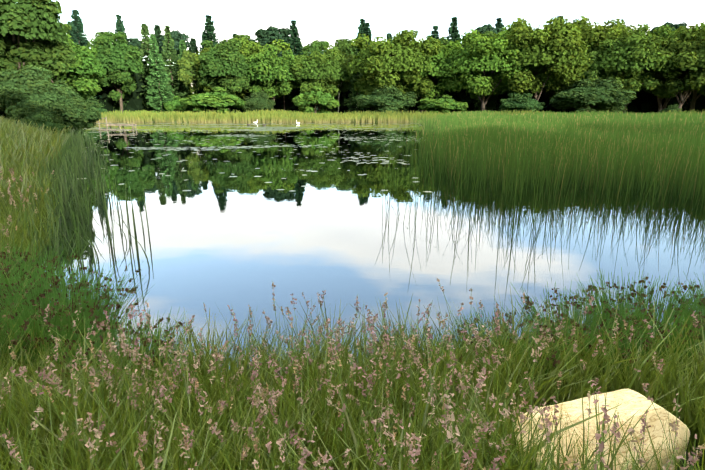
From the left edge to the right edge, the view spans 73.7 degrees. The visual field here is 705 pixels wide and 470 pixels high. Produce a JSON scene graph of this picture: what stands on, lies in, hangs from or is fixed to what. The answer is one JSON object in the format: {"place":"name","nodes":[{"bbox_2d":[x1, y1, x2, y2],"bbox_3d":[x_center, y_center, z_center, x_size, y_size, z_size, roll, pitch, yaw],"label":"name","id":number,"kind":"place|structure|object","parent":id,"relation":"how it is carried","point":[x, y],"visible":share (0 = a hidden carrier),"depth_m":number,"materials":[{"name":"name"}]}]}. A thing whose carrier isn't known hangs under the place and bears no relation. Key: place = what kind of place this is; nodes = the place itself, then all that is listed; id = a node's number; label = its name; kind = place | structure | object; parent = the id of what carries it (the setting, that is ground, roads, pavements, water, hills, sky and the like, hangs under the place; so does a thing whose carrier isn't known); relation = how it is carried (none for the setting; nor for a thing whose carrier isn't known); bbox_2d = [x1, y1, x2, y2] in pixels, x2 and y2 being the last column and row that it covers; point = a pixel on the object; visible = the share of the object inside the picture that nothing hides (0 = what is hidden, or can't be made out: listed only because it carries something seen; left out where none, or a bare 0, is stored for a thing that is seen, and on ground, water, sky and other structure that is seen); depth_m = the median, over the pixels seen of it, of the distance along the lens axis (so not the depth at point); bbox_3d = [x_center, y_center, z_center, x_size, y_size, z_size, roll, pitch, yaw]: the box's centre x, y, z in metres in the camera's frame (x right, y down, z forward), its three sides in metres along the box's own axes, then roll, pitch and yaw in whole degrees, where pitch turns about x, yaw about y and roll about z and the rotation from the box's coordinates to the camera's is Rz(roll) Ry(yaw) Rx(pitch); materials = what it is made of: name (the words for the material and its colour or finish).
{"place":"outdoors","nodes":[
{"label":"outdoors","id":0,"kind":"place"},
{"bbox_2d":[0,114,149,296],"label":"reeds","id":1,"kind":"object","parent":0,"point":[22,147],"depth_m":12.28,"materials":[{"name":"green plant"}]},
{"bbox_2d":[0,120,704,469],"bbox_3d":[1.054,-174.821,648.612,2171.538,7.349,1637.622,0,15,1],"label":"ground","id":2,"kind":"structure","parent":0,"point":[689,464],"depth_m":2.83,"materials":[{"name":"green plant"}]},
{"bbox_2d":[0,65,64,119],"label":"willow tree","id":3,"kind":"object","parent":2,"relation":"on","point":[21,81],"visible":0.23,"depth_m":32.62,"materials":[{"name":"green plant"}]},
{"bbox_2d":[11,100,65,127],"bbox_3d":[-19.743,-7.058,29.620,2.961,2.719,3.078,1,16,-3],"label":"bush","id":4,"kind":"object","parent":2,"relation":"on","point":[32,110],"visible":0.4,"depth_m":28.99,"materials":[{"name":"green plant"}]},
{"bbox_2d":[0,0,77,74],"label":"beech tree","id":5,"kind":"object","parent":2,"relation":"on","point":[32,33],"visible":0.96,"depth_m":48.45,"materials":[{"name":"green plant"}]},
{"bbox_2d":[16,67,67,88],"bbox_3d":[-26.120,-10.765,38.132,6.155,5.438,5.923,12,20,35],"label":"willow tree","id":6,"kind":"object","parent":2,"relation":"on","point":[47,75],"depth_m":37.80,"materials":[{"name":"green plant"}]},
{"bbox_2d":[24,114,63,133],"bbox_3d":[-18.322,-6.186,27.979,2.132,1.958,2.216,3,15,8],"label":"bush","id":7,"kind":"object","parent":2,"relation":"on","point":[41,119],"visible":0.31,"depth_m":27.56,"materials":[{"name":"green plant"}]},
{"bbox_2d":[3,80,88,132],"bbox_3d":[-20.743,-8.316,31.905,4.738,4.350,4.924,7,17,26],"label":"bush","id":8,"kind":"object","parent":2,"relation":"on","point":[50,97],"visible":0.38,"depth_m":30.96,"materials":[{"name":"green plant"}]},
{"bbox_2d":[25,67,72,87],"bbox_3d":[-28.373,-11.946,42.097,6.219,5.709,6.463,9,18,25],"label":"willow tree","id":9,"kind":"object","parent":2,"relation":"on","point":[63,82],"depth_m":42.63,"materials":[{"name":"green plant"}]},
{"bbox_2d":[60,23,71,33],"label":"beech tree","id":10,"kind":"object","parent":2,"relation":"on","point":[67,27],"depth_m":89.87,"materials":[{"name":"green plant"}]},
{"bbox_2d":[67,21,72,38],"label":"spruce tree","id":11,"kind":"object","parent":2,"relation":"on","point":[69,23],"visible":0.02,"depth_m":92.03,"materials":[{"name":"green plant"}]},
{"bbox_2d":[50,34,106,99],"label":"oak tree","id":12,"kind":"object","parent":2,"relation":"on","point":[78,77],"visible":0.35,"depth_m":78.40,"materials":[{"name":"green plant"}]},
{"bbox_2d":[63,87,101,136],"bbox_3d":[-22.126,-9.342,36.965,4.738,4.350,4.924,5,16,22],"label":"bush","id":13,"kind":"object","parent":2,"relation":"on","point":[93,114],"visible":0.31,"depth_m":36.37,"materials":[{"name":"green plant"}]},
{"bbox_2d":[69,10,101,100],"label":"spruce tree","id":14,"kind":"object","parent":2,"relation":"on","point":[78,35],"visible":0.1,"depth_m":89.27,"materials":[{"name":"green plant"}]},
{"bbox_2d":[84,100,107,113],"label":"bush","id":15,"kind":"object","parent":2,"relation":"on","point":[101,110],"visible":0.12,"depth_m":81.12,"materials":[{"name":"green plant"}]},
{"bbox_2d":[88,31,143,112],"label":"beech tree","id":16,"kind":"object","parent":2,"relation":"on","point":[118,59],"visible":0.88,"depth_m":86.54,"materials":[{"name":"green plant"}]},
{"bbox_2d":[104,84,128,110],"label":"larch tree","id":17,"kind":"object","parent":2,"relation":"on","point":[117,106],"visible":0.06,"depth_m":94.88,"materials":[{"name":"green plant"}]},
{"bbox_2d":[98,117,136,129],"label":"jetty","id":18,"kind":"object","parent":2,"relation":"on","point":[119,125],"visible":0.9,"depth_m":49.93,"materials":[{"name":"brown wood"}]},
{"bbox_2d":[114,12,126,37],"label":"spruce tree","id":19,"kind":"object","parent":2,"relation":"on","point":[119,25],"visible":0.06,"depth_m":100.64,"materials":[{"name":"green plant"}]},
{"bbox_2d":[125,37,142,58],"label":"pine tree","id":20,"kind":"object","parent":2,"relation":"on","point":[133,41],"visible":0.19,"depth_m":98.03,"materials":[{"name":"green plant"}]},
{"bbox_2d":[136,20,165,110],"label":"larch tree","id":21,"kind":"object","parent":2,"relation":"on","point":[144,50],"visible":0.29,"depth_m":98.01,"materials":[{"name":"green plant"}]},
{"bbox_2d":[144,34,173,112],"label":"larch tree","id":22,"kind":"object","parent":2,"relation":"on","point":[161,89],"visible":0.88,"depth_m":92.52,"materials":[{"name":"green plant"}]},
{"bbox_2d":[154,25,167,65],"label":"spruce tree","id":23,"kind":"object","parent":2,"relation":"on","point":[158,32],"visible":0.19,"depth_m":106.78,"materials":[{"name":"green plant"}]},
{"bbox_2d":[159,23,189,102],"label":"larch tree","id":24,"kind":"object","parent":2,"relation":"on","point":[175,83],"visible":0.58,"depth_m":98.51,"materials":[{"name":"green plant"}]},
{"bbox_2d":[158,30,190,61],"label":"pine tree","id":25,"kind":"object","parent":2,"relation":"on","point":[177,36],"visible":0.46,"depth_m":105.68,"materials":[{"name":"green plant"}]},
{"bbox_2d":[163,96,192,112],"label":"bush","id":26,"kind":"object","parent":2,"relation":"on","point":[173,105],"visible":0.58,"depth_m":90.50,"materials":[{"name":"green plant"}]},
{"bbox_2d":[178,40,198,96],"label":"larch tree","id":27,"kind":"object","parent":2,"relation":"on","point":[182,47],"visible":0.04,"depth_m":104.22,"materials":[{"name":"green plant"}]},
{"bbox_2d":[177,49,203,93],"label":"birch tree","id":28,"kind":"object","parent":2,"relation":"on","point":[185,74],"visible":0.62,"depth_m":94.64,"materials":[{"name":"green plant"}]},
{"bbox_2d":[189,37,198,54],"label":"spruce tree","id":29,"kind":"object","parent":2,"relation":"on","point":[194,47],"visible":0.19,"depth_m":116.63,"materials":[{"name":"green plant"}]},
{"bbox_2d":[194,11,218,111],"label":"spruce tree","id":30,"kind":"object","parent":2,"relation":"on","point":[209,35],"visible":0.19,"depth_m":100.61,"materials":[{"name":"green plant"}]},
{"bbox_2d":[179,87,246,113],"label":"bush","id":31,"kind":"object","parent":2,"relation":"on","point":[219,99],"visible":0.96,"depth_m":86.39,"materials":[{"name":"green plant"}]},
{"bbox_2d":[193,48,249,100],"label":"oak tree","id":32,"kind":"object","parent":2,"relation":"on","point":[242,93],"visible":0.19,"depth_m":95.15,"materials":[{"name":"green plant"}]},
{"bbox_2d":[198,38,252,94],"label":"beech tree","id":33,"kind":"object","parent":2,"relation":"on","point":[228,56],"visible":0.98,"depth_m":90.92,"materials":[{"name":"green plant"}]},
{"bbox_2d":[220,34,251,42],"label":"beech tree","id":34,"kind":"object","parent":2,"relation":"on","point":[246,36],"visible":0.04,"depth_m":106.72,"materials":[{"name":"green plant"}]},
{"bbox_2d":[226,38,289,99],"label":"oak tree","id":35,"kind":"object","parent":2,"relation":"on","point":[253,48],"visible":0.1,"depth_m":95.79,"materials":[{"name":"green plant"}]},
{"bbox_2d":[242,91,274,111],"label":"bush","id":36,"kind":"object","parent":2,"relation":"on","point":[259,101],"visible":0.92,"depth_m":91.01,"materials":[{"name":"green plant"}]},
{"bbox_2d":[244,43,301,109],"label":"oak tree","id":37,"kind":"object","parent":2,"relation":"on","point":[279,69],"visible":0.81,"depth_m":92.12,"materials":[{"name":"green plant"}]},
{"bbox_2d":[255,26,292,47],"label":"pine tree","id":38,"kind":"object","parent":2,"relation":"on","point":[270,34],"visible":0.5,"depth_m":103.32,"materials":[{"name":"green plant"}]},
{"bbox_2d":[272,48,294,110],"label":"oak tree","id":39,"kind":"object","parent":2,"relation":"on","point":[280,53],"visible":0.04,"depth_m":98.93,"materials":[{"name":"green plant"}]},
{"bbox_2d":[280,20,303,111],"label":"spruce tree","id":40,"kind":"object","parent":2,"relation":"on","point":[296,45],"visible":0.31,"depth_m":104.32,"materials":[{"name":"green plant"}]},
{"bbox_2d":[298,40,329,76],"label":"beech tree","id":41,"kind":"object","parent":2,"relation":"on","point":[318,45],"visible":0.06,"depth_m":106.81,"materials":[{"name":"green plant"}]},
{"bbox_2d":[292,86,339,114],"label":"bush","id":42,"kind":"object","parent":2,"relation":"on","point":[305,101],"visible":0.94,"depth_m":88.12,"materials":[{"name":"green plant"}]},
{"bbox_2d":[291,44,349,110],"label":"oak tree","id":43,"kind":"object","parent":2,"relation":"on","point":[328,68],"visible":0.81,"depth_m":92.65,"materials":[{"name":"green plant"}]},
{"bbox_2d":[334,49,348,110],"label":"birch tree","id":44,"kind":"object","parent":2,"relation":"on","point":[342,87],"visible":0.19,"depth_m":100.69,"materials":[{"name":"green plant"}]},
{"bbox_2d":[332,38,361,110],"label":"beech tree","id":45,"kind":"object","parent":2,"relation":"on","point":[346,47],"visible":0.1,"depth_m":102.61,"materials":[{"name":"green plant"}]},
{"bbox_2d":[0,237,704,402],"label":"plants","id":46,"kind":"object","parent":2,"relation":"on","point":[38,297],"visible":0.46,"depth_m":4.03,"materials":[{"name":"green plant"}]},
{"bbox_2d":[0,166,704,469],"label":"grass seed heads","id":47,"kind":"object","parent":2,"relation":"on","point":[263,411],"depth_m":2.25,"materials":[{"name":"plant"}]},
{"bbox_2d":[343,48,366,112],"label":"larch tree","id":48,"kind":"object","parent":2,"relation":"on","point":[350,104],"visible":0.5,"depth_m":96.53,"materials":[{"name":"green plant"}]},
{"bbox_2d":[345,54,366,92],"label":"birch tree","id":49,"kind":"object","parent":2,"relation":"on","point":[349,59],"visible":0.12,"depth_m":98.16,"materials":[{"name":"green plant"}]},
{"bbox_2d":[356,15,365,38],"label":"spruce tree","id":50,"kind":"object","parent":2,"relation":"on","point":[360,29],"visible":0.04,"depth_m":118.00,"materials":[{"name":"green plant"}]},
{"bbox_2d":[362,22,371,44],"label":"spruce tree","id":51,"kind":"object","parent":2,"relation":"on","point":[366,28],"visible":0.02,"depth_m":112.48,"materials":[{"name":"green plant"}]},
{"bbox_2d":[354,85,417,113],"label":"bush","id":52,"kind":"object","parent":2,"relation":"on","point":[393,99],"visible":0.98,"depth_m":87.45,"materials":[{"name":"green plant"}]},
{"bbox_2d":[386,33,392,41],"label":"spruce tree","id":53,"kind":"object","parent":2,"relation":"on","point":[389,36],"visible":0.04,"depth_m":111.61,"materials":[{"name":"green plant"}]},
{"bbox_2d":[346,27,440,94],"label":"oak tree","id":54,"kind":"object","parent":2,"relation":"on","point":[379,58],"visible":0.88,"depth_m":88.37,"materials":[{"name":"green plant"}]},
{"bbox_2d":[92,59,704,113],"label":"forest interior foliage","id":55,"kind":"object","parent":2,"relation":"on","point":[644,102],"visible":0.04,"depth_m":98.27,"materials":[{"name":"green plant"}]},
{"bbox_2d":[105,110,692,116],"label":"meadow grass","id":56,"kind":"structure","parent":2,"relation":"on","point":[381,113],"depth_m":87.64,"materials":[{"name":"green plant"}]},
{"bbox_2d":[97,108,704,122],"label":"reed belt","id":57,"kind":"object","parent":2,"relation":"on","point":[266,116],"visible":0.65,"depth_m":78.00,"materials":[{"name":"green plant"}]},
{"bbox_2d":[392,42,452,112],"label":"oak tree","id":58,"kind":"object","parent":2,"relation":"on","point":[436,64],"visible":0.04,"depth_m":95.81,"materials":[{"name":"green plant"}]},
{"bbox_2d":[414,35,439,111],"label":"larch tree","id":59,"kind":"object","parent":2,"relation":"on","point":[428,36],"depth_m":103.64,"materials":[{"name":"green plant"}]},
{"bbox_2d":[392,40,469,98],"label":"oak tree","id":60,"kind":"object","parent":2,"relation":"on","point":[436,92],"visible":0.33,"depth_m":91.45,"materials":[{"name":"green plant"}]},
{"bbox_2d":[431,22,439,38],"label":"spruce tree","id":61,"kind":"object","parent":2,"relation":"on","point":[434,33],"visible":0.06,"depth_m":114.67,"materials":[{"name":"green plant"}]},
{"bbox_2d":[431,37,452,45],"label":"beech tree","id":62,"kind":"object","parent":2,"relation":"on","point":[445,41],"depth_m":109.07,"materials":[{"name":"green plant"}]},
{"bbox_2d":[417,95,467,114],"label":"bush","id":63,"kind":"object","parent":2,"relation":"on","point":[445,104],"visible":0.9,"depth_m":87.24,"materials":[{"name":"green plant"}]},
{"bbox_2d":[446,14,461,43],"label":"spruce tree","id":64,"kind":"object","parent":2,"relation":"on","point":[453,25],"visible":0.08,"depth_m":110.89,"materials":[{"name":"green plant"}]},
{"bbox_2d":[441,30,471,110],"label":"spruce tree","id":65,"kind":"object","parent":2,"relation":"on","point":[456,36],"visible":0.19,"depth_m":98.10,"materials":[{"name":"green plant"}]},
{"bbox_2d":[472,31,497,109],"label":"beech tree","id":66,"kind":"object","parent":2,"relation":"on","point":[489,33],"depth_m":95.72,"materials":[{"name":"green plant"}]},
{"bbox_2d":[472,93,499,111],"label":"bush","id":67,"kind":"object","parent":2,"relation":"on","point":[491,104],"visible":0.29,"depth_m":99.17,"materials":[{"name":"green plant"}]},
{"bbox_2d":[441,29,534,110],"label":"oak tree","id":68,"kind":"object","parent":2,"relation":"on","point":[477,51],"visible":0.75,"depth_m":85.25,"materials":[{"name":"green plant"}]},
{"bbox_2d":[471,24,504,34],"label":"pine tree","id":69,"kind":"object","parent":2,"relation":"on","point":[484,28],"visible":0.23,"depth_m":104.13,"materials":[{"name":"green plant"}]},
{"bbox_2d":[494,18,504,31],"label":"spruce tree","id":70,"kind":"object","parent":2,"relation":"on","point":[498,23],"visible":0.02,"depth_m":106.78,"materials":[{"name":"green plant"}]},
{"bbox_2d":[479,23,559,110],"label":"oak tree","id":71,"kind":"object","parent":2,"relation":"on","point":[538,68],"visible":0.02,"depth_m":87.38,"materials":[{"name":"green plant"}]},
{"bbox_2d":[498,92,545,112],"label":"bush","id":72,"kind":"object","parent":2,"relation":"on","point":[515,101],"visible":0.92,"depth_m":85.37,"materials":[{"name":"green plant"}]},
{"bbox_2d":[492,16,593,99],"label":"oak tree","id":73,"kind":"object","parent":2,"relation":"on","point":[566,43],"visible":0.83,"depth_m":82.62,"materials":[{"name":"green plant"}]},
{"bbox_2d":[538,18,558,109],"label":"spruce tree","id":74,"kind":"object","parent":2,"relation":"on","point":[542,98],"visible":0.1,"depth_m":99.87,"materials":[{"name":"green plant"}]},
{"bbox_2d":[534,41,605,110],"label":"oak tree","id":75,"kind":"object","parent":2,"relation":"on","point":[550,94],"visible":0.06,"depth_m":89.63,"materials":[{"name":"green plant"}]},
{"bbox_2d":[575,51,602,85],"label":"birch tree","id":76,"kind":"object","parent":2,"relation":"on","point":[592,74],"visible":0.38,"depth_m":84.93,"materials":[{"name":"green plant"}]},
{"bbox_2d":[548,77,636,113],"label":"bush","id":77,"kind":"object","parent":2,"relation":"on","point":[604,94],"visible":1,"depth_m":81.32,"materials":[{"name":"green plant"}]},
{"bbox_2d":[514,388,689,469],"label":"boulder","id":78,"kind":"object","parent":2,"relation":"on","point":[632,402],"visible":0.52,"depth_m":2.69,"materials":[{"name":"beige stone"}]},
{"bbox_2d":[571,16,637,54],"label":"oak tree","id":79,"kind":"object","parent":2,"relation":"on","point":[598,34],"visible":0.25,"depth_m":87.56,"materials":[{"name":"green plant"}]},
{"bbox_2d":[586,24,669,91],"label":"oak tree","id":80,"kind":"object","parent":2,"relation":"on","point":[639,51],"visible":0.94,"depth_m":81.73,"materials":[{"name":"green plant"}]},
{"bbox_2d":[622,30,669,112],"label":"oak tree","id":81,"kind":"object","parent":2,"relation":"on","point":[656,75],"visible":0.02,"depth_m":84.95,"materials":[{"name":"green plant"}]},
{"bbox_2d":[650,22,687,36],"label":"pine tree","id":82,"kind":"object","parent":2,"relation":"on","point":[675,26],"visible":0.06,"depth_m":97.19,"materials":[{"name":"green plant"}]},
{"bbox_2d":[639,28,699,112],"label":"oak tree","id":83,"kind":"object","parent":2,"relation":"on","point":[659,100],"depth_m":89.96,"materials":[{"name":"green plant"}]},
{"bbox_2d":[660,104,681,112],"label":"bush","id":84,"kind":"object","parent":2,"relation":"on","point":[673,107],"visible":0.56,"depth_m":80.14,"materials":[{"name":"green plant"}]},
{"bbox_2d":[645,25,704,107],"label":"oak tree","id":85,"kind":"object","parent":2,"relation":"on","point":[685,51],"visible":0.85,"depth_m":80.21,"materials":[{"name":"green plant"}]},
{"bbox_2d":[653,25,697,109],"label":"oak tree","id":86,"kind":"object","parent":2,"relation":"on","point":[663,31],"visible":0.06,"depth_m":87.99,"materials":[{"name":"green plant"}]},
{"bbox_2d":[669,89,702,111],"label":"bush","id":87,"kind":"object","parent":2,"relation":"on","point":[686,105],"visible":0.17,"depth_m":92.34,"materials":[{"name":"green plant"}]},
{"bbox_2d":[673,20,704,111],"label":"oak tree","id":88,"kind":"object","parent":2,"relation":"on","point":[695,97],"visible":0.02,"depth_m":89.28,"materials":[{"name":"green plant"}]},
{"bbox_2d":[689,27,704,74],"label":"oak tree","id":89,"kind":"object","parent":2,"relation":"on","point":[701,36],"visible":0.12,"depth_m":80.79,"materials":[{"name":"green plant"}]},
{"bbox_2d":[37,122,704,380],"bbox_3d":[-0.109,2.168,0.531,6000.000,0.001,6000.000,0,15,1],"label":"lake water","id":90,"kind":"structure","parent":0,"point":[219,237],"depth_m":8.53,"materials":[{"name":"blue liquid"}]},
{"bbox_2d":[77,123,431,194],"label":"lily pads","id":91,"kind":"object","parent":90,"relation":"on","point":[253,135],"visible":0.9,"depth_m":34.63,"materials":[{"name":"green plant"}]},
{"bbox_2d":[376,110,704,235],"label":"reed bed","id":92,"kind":"object","parent":90,"relation":"on","point":[665,148],"visible":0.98,"depth_m":15.25,"materials":[{"name":"green plant"}]},
{"bbox_2d":[51,0,704,65],"label":"sky","id":93,"kind":"structure","parent":0,"point":[329,21],"materials":[{"name":"white"}]}
]}

